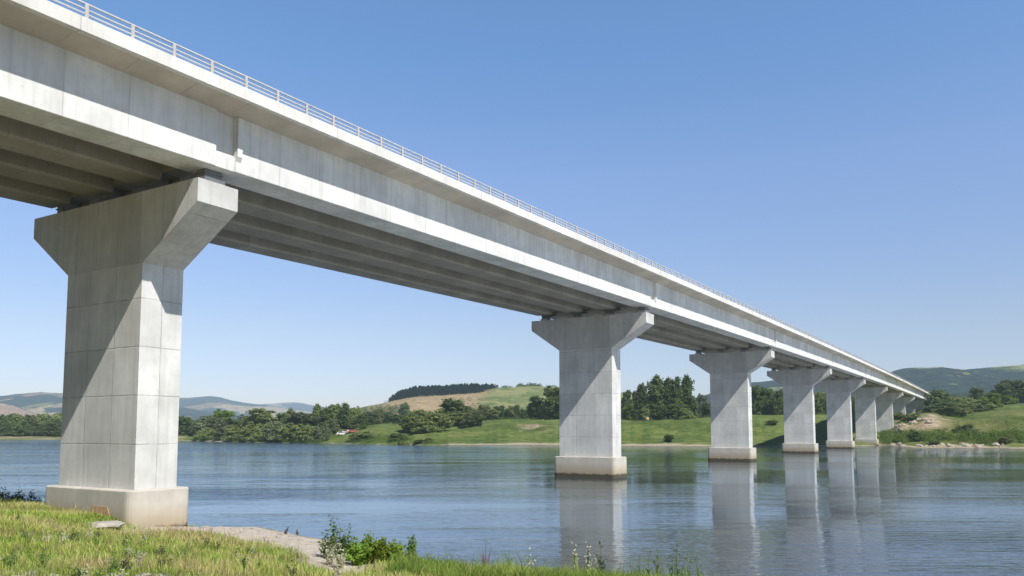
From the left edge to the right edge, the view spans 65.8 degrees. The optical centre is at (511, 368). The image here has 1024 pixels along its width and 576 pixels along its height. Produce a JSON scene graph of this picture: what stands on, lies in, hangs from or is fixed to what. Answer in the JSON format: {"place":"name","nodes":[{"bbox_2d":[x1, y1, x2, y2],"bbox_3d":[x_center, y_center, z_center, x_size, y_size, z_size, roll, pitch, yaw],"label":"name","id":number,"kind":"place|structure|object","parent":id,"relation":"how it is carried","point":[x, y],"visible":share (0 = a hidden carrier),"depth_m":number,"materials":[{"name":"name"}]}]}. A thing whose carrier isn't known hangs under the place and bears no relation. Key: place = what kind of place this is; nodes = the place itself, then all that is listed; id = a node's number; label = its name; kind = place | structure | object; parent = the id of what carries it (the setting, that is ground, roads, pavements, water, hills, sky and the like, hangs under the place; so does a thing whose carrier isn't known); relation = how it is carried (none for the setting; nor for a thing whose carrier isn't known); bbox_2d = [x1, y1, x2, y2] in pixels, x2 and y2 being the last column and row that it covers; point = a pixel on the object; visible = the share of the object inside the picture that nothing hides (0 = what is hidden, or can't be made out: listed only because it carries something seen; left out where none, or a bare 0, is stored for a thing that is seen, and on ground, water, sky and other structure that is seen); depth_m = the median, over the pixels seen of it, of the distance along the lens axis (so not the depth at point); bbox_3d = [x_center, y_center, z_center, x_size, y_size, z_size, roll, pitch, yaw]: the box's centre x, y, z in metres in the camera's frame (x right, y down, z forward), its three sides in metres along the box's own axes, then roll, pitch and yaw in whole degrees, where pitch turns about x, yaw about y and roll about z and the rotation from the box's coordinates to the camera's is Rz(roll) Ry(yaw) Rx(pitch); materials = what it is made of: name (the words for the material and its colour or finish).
{"place":"outdoors","nodes":[
{"label":"outdoors","id":0,"kind":"place"},
{"bbox_2d":[0,402,38,417],"bbox_3d":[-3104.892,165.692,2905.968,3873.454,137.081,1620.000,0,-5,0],"label":"hills","id":1,"kind":"structure","parent":0,"point":[6,409],"depth_m":2593.20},
{"bbox_2d":[0,392,239,420],"bbox_3d":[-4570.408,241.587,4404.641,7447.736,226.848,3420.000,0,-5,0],"label":"hills","id":2,"kind":"structure","parent":0,"point":[40,403],"depth_m":3625.94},
{"bbox_2d":[179,396,321,419],"bbox_3d":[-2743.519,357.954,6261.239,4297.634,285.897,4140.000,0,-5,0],"label":"hills","id":3,"kind":"structure","parent":0,"point":[210,403],"depth_m":5582.57,"materials":[{"name":"grey"}]},
{"bbox_2d":[0,497,583,575],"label":"grass","id":4,"kind":"structure","parent":0,"point":[29,518],"depth_m":23.32,"materials":[{"name":"green plant"}]},
{"bbox_2d":[263,402,326,411],"bbox_3d":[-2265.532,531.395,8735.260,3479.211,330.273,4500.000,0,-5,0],"label":"hills","id":5,"kind":"structure","parent":0,"point":[300,406],"depth_m":8210.12,"materials":[{"name":"grey"}]},
{"bbox_2d":[359,386,648,420],"bbox_3d":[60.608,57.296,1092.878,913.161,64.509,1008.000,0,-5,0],"label":"hills","id":6,"kind":"structure","parent":0,"point":[504,397],"depth_m":911.56,"materials":[{"name":"plant"}]},
{"bbox_2d":[383,383,498,402],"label":"pine wood","id":7,"kind":"object","parent":6,"relation":"on","point":[432,390],"visible":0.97,"depth_m":1006.16,"materials":[{"name":"green plant"}]},
{"bbox_2d":[500,383,631,394],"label":"hilltop wood","id":8,"kind":"object","parent":6,"relation":"on","point":[526,385],"visible":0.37,"depth_m":1139.02,"materials":[{"name":"green plant"}]},
{"bbox_2d":[0,440,1023,575],"bbox_3d":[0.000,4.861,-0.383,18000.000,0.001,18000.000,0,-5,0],"label":"water","id":9,"kind":"structure","parent":0,"point":[869,511],"depth_m":54.16,"materials":[{"name":"blue liquid"}]},
{"bbox_2d":[0,404,1023,575],"bbox_3d":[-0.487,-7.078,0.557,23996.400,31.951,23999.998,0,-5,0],"label":"ground","id":10,"kind":"structure","parent":0,"point":[487,433],"depth_m":289.85,"materials":[{"name":"green plant"}]},
{"bbox_2d":[9,414,24,428],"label":"broadleaf tree","id":11,"kind":"object","parent":10,"relation":"on","point":[16,418],"visible":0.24,"depth_m":487.30,"materials":[{"name":"green plant"}]},
{"bbox_2d":[8,421,33,435],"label":"willow tree","id":12,"kind":"object","parent":10,"relation":"on","point":[21,430],"visible":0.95,"depth_m":480.09,"materials":[{"name":"green plant"}]},
{"bbox_2d":[30,421,54,436],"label":"willow tree","id":13,"kind":"object","parent":10,"relation":"on","point":[40,431],"visible":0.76,"depth_m":481.11,"materials":[{"name":"green plant"}]},
{"bbox_2d":[34,413,50,423],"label":"willow tree","id":14,"kind":"object","parent":10,"relation":"on","point":[43,419],"visible":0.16,"depth_m":498.43,"materials":[{"name":"green plant"}]},
{"bbox_2d":[42,420,60,436],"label":"willow tree","id":15,"kind":"object","parent":10,"relation":"on","point":[54,427],"visible":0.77,"depth_m":482.32,"materials":[{"name":"green plant"}]},
{"bbox_2d":[90,506,109,516],"bbox_3d":[-19.061,6.793,36.785,1.900,0.720,0.210,-3,-5,31],"label":"wooden board","id":16,"kind":"object","parent":10,"relation":"on","point":[103,510],"visible":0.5,"depth_m":36.87,"materials":[{"name":"brown wood"}]},
{"bbox_2d":[88,520,124,528],"bbox_3d":[-17.302,6.657,33.525,1.962,0.343,1.444,4,-6,-44],"label":"stone","id":17,"kind":"object","parent":10,"relation":"on","point":[111,524],"visible":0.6,"depth_m":33.26,"materials":[{"name":"grey stone"}]},
{"bbox_2d":[178,416,192,435],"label":"broadleaf tree","id":18,"kind":"object","parent":10,"relation":"on","point":[182,422],"visible":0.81,"depth_m":450.77,"materials":[{"name":"green plant"}]},
{"bbox_2d":[190,415,211,431],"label":"broadleaf tree","id":19,"kind":"object","parent":10,"relation":"on","point":[200,422],"visible":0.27,"depth_m":433.68,"materials":[{"name":"green plant"}]},
{"bbox_2d":[200,427,216,439],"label":"willow tree","id":20,"kind":"object","parent":10,"relation":"on","point":[207,432],"visible":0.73,"depth_m":377.43,"materials":[{"name":"green plant"}]},
{"bbox_2d":[202,416,228,433],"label":"willow tree","id":21,"kind":"object","parent":10,"relation":"on","point":[213,423],"visible":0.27,"depth_m":415.59,"materials":[{"name":"green plant"}]},
{"bbox_2d":[213,426,226,440],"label":"willow tree","id":22,"kind":"object","parent":10,"relation":"on","point":[220,432],"visible":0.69,"depth_m":369.17,"materials":[{"name":"green plant"}]},
{"bbox_2d":[213,409,235,426],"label":"broadleaf tree","id":23,"kind":"object","parent":10,"relation":"on","point":[225,414],"visible":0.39,"depth_m":421.62,"materials":[{"name":"green plant"}]},
{"bbox_2d":[221,425,240,440],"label":"willow tree","id":24,"kind":"object","parent":10,"relation":"on","point":[231,431],"visible":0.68,"depth_m":357.48,"materials":[{"name":"green plant"}]},
{"bbox_2d":[224,418,244,431],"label":"broadleaf tree","id":25,"kind":"object","parent":10,"relation":"on","point":[233,422],"visible":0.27,"depth_m":406.42,"materials":[{"name":"green plant"}]},
{"bbox_2d":[233,424,256,440],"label":"willow tree","id":26,"kind":"object","parent":10,"relation":"on","point":[245,431],"visible":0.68,"depth_m":347.56,"materials":[{"name":"green plant"}]},
{"bbox_2d":[240,408,278,427],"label":"broadleaf tree","id":27,"kind":"object","parent":10,"relation":"on","point":[262,415],"visible":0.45,"depth_m":393.55,"materials":[{"name":"green plant"}]},
{"bbox_2d":[245,423,274,440],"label":"willow tree","id":28,"kind":"object","parent":10,"relation":"on","point":[257,432],"visible":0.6,"depth_m":341.48,"materials":[{"name":"green plant"}]},
{"bbox_2d":[259,421,285,440],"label":"willow tree","id":29,"kind":"object","parent":10,"relation":"on","point":[274,425],"visible":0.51,"depth_m":337.96,"materials":[{"name":"green plant"}]},
{"bbox_2d":[272,423,294,441],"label":"willow tree","id":30,"kind":"object","parent":10,"relation":"on","point":[283,432],"visible":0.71,"depth_m":330.92,"materials":[{"name":"green plant"}]},
{"bbox_2d":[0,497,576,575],"bbox_3d":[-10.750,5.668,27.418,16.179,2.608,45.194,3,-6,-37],"label":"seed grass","id":31,"kind":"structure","parent":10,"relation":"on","point":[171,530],"depth_m":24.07,"materials":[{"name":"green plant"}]},
{"bbox_2d":[281,411,313,424],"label":"broadleaf tree","id":32,"kind":"object","parent":10,"relation":"on","point":[295,418],"visible":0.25,"depth_m":385.80,"materials":[{"name":"green plant"}]},
{"bbox_2d":[290,424,310,441],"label":"willow tree","id":33,"kind":"object","parent":10,"relation":"on","point":[297,430],"visible":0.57,"depth_m":328.20,"materials":[{"name":"green plant"}]},
{"bbox_2d":[299,425,317,441],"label":"willow tree","id":34,"kind":"object","parent":10,"relation":"on","point":[310,434],"visible":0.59,"depth_m":325.86,"materials":[{"name":"green plant"}]},
{"bbox_2d":[300,415,320,425],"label":"broadleaf tree","id":35,"kind":"object","parent":10,"relation":"on","point":[311,421],"visible":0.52,"depth_m":375.79,"materials":[{"name":"green plant"}]},
{"bbox_2d":[192,433,448,444],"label":"reed bed","id":36,"kind":"object","parent":10,"relation":"on","point":[373,439],"visible":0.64,"depth_m":301.33,"materials":[{"name":"green plant"}]},
{"bbox_2d":[314,423,331,441],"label":"willow tree","id":37,"kind":"object","parent":10,"relation":"on","point":[322,433],"visible":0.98,"depth_m":322.41,"materials":[{"name":"green plant"}]},
{"bbox_2d":[317,408,330,427],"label":"poplar tree","id":38,"kind":"object","parent":10,"relation":"on","point":[323,413],"visible":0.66,"depth_m":369.59,"materials":[{"name":"green plant"}]},
{"bbox_2d":[324,538,336,564],"bbox_3d":[-5.989,6.058,26.122,0.453,0.908,0.685,2,-5,-27],"label":"flowering weed","id":39,"kind":"object","parent":10,"relation":"on","point":[329,559],"visible":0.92,"depth_m":26.08,"materials":[{"name":"beige plant"}]},
{"bbox_2d":[323,515,337,555],"bbox_3d":[-6.340,5.861,27.571,0.636,1.694,0.543,0,-5,0],"label":"sapling","id":40,"kind":"object","parent":10,"relation":"on","point":[333,537],"visible":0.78,"depth_m":27.53,"materials":[{"name":"green plant"}]},
{"bbox_2d":[323,404,340,426],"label":"poplar tree","id":41,"kind":"object","parent":10,"relation":"on","point":[332,410],"visible":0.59,"depth_m":370.14,"materials":[{"name":"green plant"}]},
{"bbox_2d":[328,418,339,433],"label":"broadleaf tree","id":42,"kind":"object","parent":10,"relation":"on","point":[333,425],"visible":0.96,"depth_m":350.23,"materials":[{"name":"green plant"}]},
{"bbox_2d":[327,543,346,568],"bbox_3d":[-5.553,6.083,25.618,0.720,0.851,0.577,-2,-5,26],"label":"flowering weed","id":43,"kind":"object","parent":10,"relation":"on","point":[340,561],"visible":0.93,"depth_m":25.54,"materials":[{"name":"beige plant"}]},
{"bbox_2d":[335,524,347,557],"bbox_3d":[-6.016,6.106,27.939,0.537,1.251,0.487,0,-5,0],"label":"sapling","id":44,"kind":"object","parent":10,"relation":"on","point":[340,540],"visible":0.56,"depth_m":27.83,"materials":[{"name":"green plant"}]},
{"bbox_2d":[338,402,349,429],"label":"poplar tree","id":45,"kind":"object","parent":10,"relation":"on","point":[344,409],"visible":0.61,"depth_m":368.17,"materials":[{"name":"green plant"}]},
{"bbox_2d":[337,416,358,429],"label":"willow tree","id":46,"kind":"object","parent":10,"relation":"on","point":[346,422],"visible":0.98,"depth_m":351.83,"materials":[{"name":"green plant"}]},
{"bbox_2d":[341,523,355,560],"bbox_3d":[-5.679,6.049,27.587,0.484,1.393,0.647,-3,-5,30],"label":"sapling","id":47,"kind":"object","parent":10,"relation":"on","point":[346,545],"visible":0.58,"depth_m":27.53,"materials":[{"name":"green plant"}]},
{"bbox_2d":[347,406,360,427],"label":"broadleaf tree","id":48,"kind":"object","parent":10,"relation":"on","point":[355,412],"visible":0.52,"depth_m":363.90,"materials":[{"name":"green plant"}]},
{"bbox_2d":[342,536,375,564],"bbox_3d":[-5.158,6.131,26.537,1.211,1.019,1.118,0,-5,0],"label":"shrub","id":49,"kind":"object","parent":10,"relation":"on","point":[357,556],"visible":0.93,"depth_m":26.44,"materials":[{"name":"green plant"}]},
{"bbox_2d":[347,431,374,438],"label":"bush","id":50,"kind":"object","parent":10,"relation":"on","point":[359,435],"visible":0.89,"depth_m":305.22,"materials":[{"name":"green plant"}]},
{"bbox_2d":[356,413,369,428],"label":"broadleaf tree","id":51,"kind":"object","parent":10,"relation":"on","point":[362,421],"visible":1,"depth_m":343.53,"materials":[{"name":"green plant"}]},
{"bbox_2d":[350,530,378,563],"bbox_3d":[-4.898,6.051,26.785,1.187,1.223,1.143,3,-6,-38],"label":"shrub","id":52,"kind":"object","parent":10,"relation":"on","point":[370,546],"visible":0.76,"depth_m":26.66,"materials":[{"name":"green plant"}]},
{"bbox_2d":[373,409,386,423],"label":"broadleaf tree","id":53,"kind":"object","parent":10,"relation":"on","point":[379,418],"visible":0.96,"depth_m":466.52,"materials":[{"name":"green plant"}]},
{"bbox_2d":[372,537,396,562],"bbox_3d":[-4.330,6.136,26.680,0.747,0.983,1.079,2,-5,-28],"label":"shrub","id":54,"kind":"object","parent":10,"relation":"on","point":[381,550],"visible":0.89,"depth_m":26.45,"materials":[{"name":"green plant"}]},
{"bbox_2d":[385,538,406,560],"bbox_3d":[-3.893,6.122,26.543,0.891,0.960,0.853,3,-6,-36],"label":"shrub","id":55,"kind":"object","parent":10,"relation":"on","point":[401,547],"visible":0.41,"depth_m":26.48,"materials":[{"name":"green plant"}]},
{"bbox_2d":[398,402,411,416],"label":"broadleaf tree","id":56,"kind":"object","parent":10,"relation":"on","point":[404,409],"visible":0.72,"depth_m":636.40,"materials":[{"name":"green plant"}]},
{"bbox_2d":[402,415,415,432],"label":"broadleaf tree","id":57,"kind":"object","parent":10,"relation":"on","point":[408,420],"visible":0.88,"depth_m":313.56,"materials":[{"name":"green plant"}]},
{"bbox_2d":[405,534,417,558],"bbox_3d":[-3.325,6.025,26.169,0.436,1.090,0.530,0,-5,0],"label":"sapling","id":58,"kind":"object","parent":10,"relation":"on","point":[413,545],"visible":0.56,"depth_m":26.16,"materials":[{"name":"green plant"}]},
{"bbox_2d":[398,409,429,428],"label":"willow tree","id":59,"kind":"object","parent":10,"relation":"on","point":[419,412],"visible":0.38,"depth_m":314.58,"materials":[{"name":"green plant"}]},
{"bbox_2d":[361,397,476,414],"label":"trees","id":60,"kind":"object","parent":10,"relation":"on","point":[390,408],"visible":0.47,"depth_m":827.59,"materials":[{"name":"green plant"}]},
{"bbox_2d":[410,415,442,432],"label":"willow tree","id":61,"kind":"object","parent":10,"relation":"on","point":[423,421],"visible":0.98,"depth_m":308.26,"materials":[{"name":"green plant"}]},
{"bbox_2d":[425,408,455,428],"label":"willow tree","id":62,"kind":"object","parent":10,"relation":"on","point":[440,418],"visible":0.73,"depth_m":313.66,"materials":[{"name":"green plant"}]},
{"bbox_2d":[437,397,469,416],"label":"broadleaf tree","id":63,"kind":"object","parent":10,"relation":"on","point":[449,405],"visible":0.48,"depth_m":342.59,"materials":[{"name":"green plant"}]},
{"bbox_2d":[447,412,465,425],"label":"broadleaf tree","id":64,"kind":"object","parent":10,"relation":"on","point":[457,417],"visible":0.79,"depth_m":336.87,"materials":[{"name":"green plant"}]},
{"bbox_2d":[0,0,930,526],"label":"bridge","id":65,"kind":"structure","parent":10,"relation":"on","point":[148,172],"depth_m":40.38,"materials":[{"name":"concrete"}]},
{"bbox_2d":[459,409,483,426],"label":"broadleaf tree","id":66,"kind":"object","parent":10,"relation":"on","point":[469,416],"visible":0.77,"depth_m":326.67,"materials":[{"name":"green plant"}]},
{"bbox_2d":[478,404,489,420],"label":"broadleaf tree","id":67,"kind":"object","parent":10,"relation":"on","point":[485,409],"visible":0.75,"depth_m":438.00,"materials":[{"name":"green plant"}]},
{"bbox_2d":[487,408,500,419],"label":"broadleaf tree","id":68,"kind":"object","parent":10,"relation":"on","point":[493,413],"visible":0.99,"depth_m":434.73,"materials":[{"name":"green plant"}]},
{"bbox_2d":[182,396,854,434],"bbox_3d":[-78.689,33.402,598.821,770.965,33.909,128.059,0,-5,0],"label":"wood","id":69,"kind":"object","parent":10,"relation":"on","point":[698,410],"visible":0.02,"depth_m":552.77,"materials":[{"name":"green plant"}]},
{"bbox_2d":[526,395,543,419],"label":"broadleaf tree","id":70,"kind":"object","parent":10,"relation":"on","point":[530,407],"visible":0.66,"depth_m":397.29,"materials":[{"name":"green plant"}]},
{"bbox_2d":[533,401,555,419],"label":"broadleaf tree","id":71,"kind":"object","parent":10,"relation":"on","point":[541,413],"visible":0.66,"depth_m":389.95,"materials":[{"name":"green plant"}]},
{"bbox_2d":[542,385,559,419],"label":"broadleaf tree","id":72,"kind":"object","parent":10,"relation":"on","point":[552,396],"visible":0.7,"depth_m":386.98,"materials":[{"name":"green plant"}]},
{"bbox_2d":[621,390,632,419],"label":"broadleaf tree","id":73,"kind":"object","parent":10,"relation":"on","point":[625,398],"visible":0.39,"depth_m":418.40,"materials":[{"name":"green plant"}]},
{"bbox_2d":[621,403,633,419],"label":"broadleaf tree","id":74,"kind":"object","parent":10,"relation":"on","point":[625,412],"visible":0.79,"depth_m":397.11,"materials":[{"name":"green plant"}]},
{"bbox_2d":[629,409,641,419],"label":"broadleaf tree","id":75,"kind":"object","parent":10,"relation":"on","point":[635,414],"visible":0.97,"depth_m":370.54,"materials":[{"name":"green plant"}]},
{"bbox_2d":[632,382,650,419],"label":"poplar tree","id":76,"kind":"object","parent":10,"relation":"on","point":[638,396],"visible":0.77,"depth_m":383.17,"materials":[{"name":"green plant"}]},
{"bbox_2d":[643,374,666,412],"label":"poplar tree","id":77,"kind":"object","parent":10,"relation":"on","point":[654,387],"visible":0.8,"depth_m":349.98,"materials":[{"name":"green plant"}]},
{"bbox_2d":[647,404,671,419],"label":"broadleaf tree","id":78,"kind":"object","parent":10,"relation":"on","point":[658,412],"visible":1,"depth_m":342.79,"materials":[{"name":"green plant"}]},
{"bbox_2d":[661,377,674,419],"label":"poplar tree","id":79,"kind":"object","parent":10,"relation":"on","point":[667,391],"visible":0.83,"depth_m":349.06,"materials":[{"name":"green plant"}]},
{"bbox_2d":[667,403,682,419],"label":"broadleaf tree","id":80,"kind":"object","parent":10,"relation":"on","point":[674,409],"visible":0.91,"depth_m":341.93,"materials":[{"name":"green plant"}]},
{"bbox_2d":[329,411,1023,444],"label":"undergrowth","id":81,"kind":"object","parent":10,"relation":"on","point":[887,437],"visible":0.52,"depth_m":266.13,"materials":[{"name":"green plant"}]},
{"bbox_2d":[672,376,684,409],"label":"poplar tree","id":82,"kind":"object","parent":10,"relation":"on","point":[678,394],"visible":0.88,"depth_m":347.24,"materials":[{"name":"green plant"}]},
{"bbox_2d":[681,373,695,411],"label":"poplar tree","id":83,"kind":"object","parent":10,"relation":"on","point":[687,388],"visible":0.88,"depth_m":348.73,"materials":[{"name":"green plant"}]},
{"bbox_2d":[679,408,697,418],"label":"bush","id":84,"kind":"object","parent":10,"relation":"on","point":[686,413],"visible":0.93,"depth_m":337.76,"materials":[{"name":"green plant"}]},
{"bbox_2d":[699,402,710,417],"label":"broadleaf tree","id":85,"kind":"object","parent":10,"relation":"on","point":[705,409],"visible":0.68,"depth_m":397.44,"materials":[{"name":"green plant"}]},
{"bbox_2d":[751,384,766,414],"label":"broadleaf tree","id":86,"kind":"object","parent":10,"relation":"on","point":[758,407],"visible":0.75,"depth_m":376.51,"materials":[{"name":"green plant"}]},
{"bbox_2d":[756,387,775,414],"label":"broadleaf tree","id":87,"kind":"object","parent":10,"relation":"on","point":[766,393],"visible":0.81,"depth_m":377.14,"materials":[{"name":"green plant"}]},
{"bbox_2d":[763,389,783,414],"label":"broadleaf tree","id":88,"kind":"object","parent":10,"relation":"on","point":[775,405],"visible":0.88,"depth_m":375.60,"materials":[{"name":"green plant"}]},
{"bbox_2d":[814,391,826,414],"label":"broadleaf tree","id":89,"kind":"object","parent":10,"relation":"on","point":[818,399],"visible":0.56,"depth_m":381.02,"materials":[{"name":"green plant"}]},
{"bbox_2d":[901,413,920,421],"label":"bush","id":90,"kind":"object","parent":10,"relation":"on","point":[910,417],"visible":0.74,"depth_m":313.81,"materials":[{"name":"green plant"}]},
{"bbox_2d":[904,429,923,440],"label":"bush","id":91,"kind":"object","parent":10,"relation":"on","point":[911,434],"visible":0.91,"depth_m":259.44,"materials":[{"name":"green plant"}]},
{"bbox_2d":[921,402,958,412],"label":"broadleaf tree","id":92,"kind":"object","parent":10,"relation":"on","point":[936,405],"visible":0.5,"depth_m":368.93,"materials":[{"name":"green plant"}]},
{"bbox_2d":[922,389,959,406],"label":"broadleaf tree","id":93,"kind":"object","parent":10,"relation":"on","point":[937,395],"visible":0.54,"depth_m":401.86,"materials":[{"name":"green plant"}]},
{"bbox_2d":[930,406,973,414],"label":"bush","id":94,"kind":"object","parent":10,"relation":"on","point":[954,410],"visible":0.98,"depth_m":348.77,"materials":[{"name":"green plant"}]},
{"bbox_2d":[968,387,983,399],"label":"broadleaf tree","id":95,"kind":"object","parent":10,"relation":"on","point":[976,393],"visible":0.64,"depth_m":478.50,"materials":[{"name":"green plant"}]},
{"bbox_2d":[983,392,1003,407],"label":"broadleaf tree","id":96,"kind":"object","parent":10,"relation":"on","point":[993,398],"visible":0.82,"depth_m":407.81,"materials":[{"name":"green plant"}]},
{"bbox_2d":[990,382,1017,404],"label":"broadleaf tree","id":97,"kind":"object","parent":10,"relation":"on","point":[1002,388],"visible":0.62,"depth_m":472.74,"materials":[{"name":"green plant"}]},
{"bbox_2d":[1000,379,1023,403],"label":"broadleaf tree","id":98,"kind":"object","parent":10,"relation":"on","point":[1014,388],"visible":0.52,"depth_m":474.88,"materials":[{"name":"green plant"}]},
{"bbox_2d":[1009,379,1023,402],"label":"broadleaf tree","id":99,"kind":"object","parent":10,"relation":"on","point":[1020,383],"visible":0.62,"depth_m":474.65,"materials":[{"name":"green plant"}]},
{"bbox_2d":[0,0,1023,408],"label":"sky","id":100,"kind":"structure","parent":0,"point":[849,174],"materials":[{"name":"blue"}]},
{"bbox_2d":[383,542,755,575],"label":"shore grass","id":101,"kind":"structure","parent":0,"point":[434,567],"depth_m":21.64,"materials":[{"name":"green plant"}]},
{"bbox_2d":[692,364,1023,402],"bbox_3d":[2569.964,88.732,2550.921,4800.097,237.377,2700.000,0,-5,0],"label":"hills","id":102,"kind":"structure","parent":0,"point":[955,381],"depth_m":1959.92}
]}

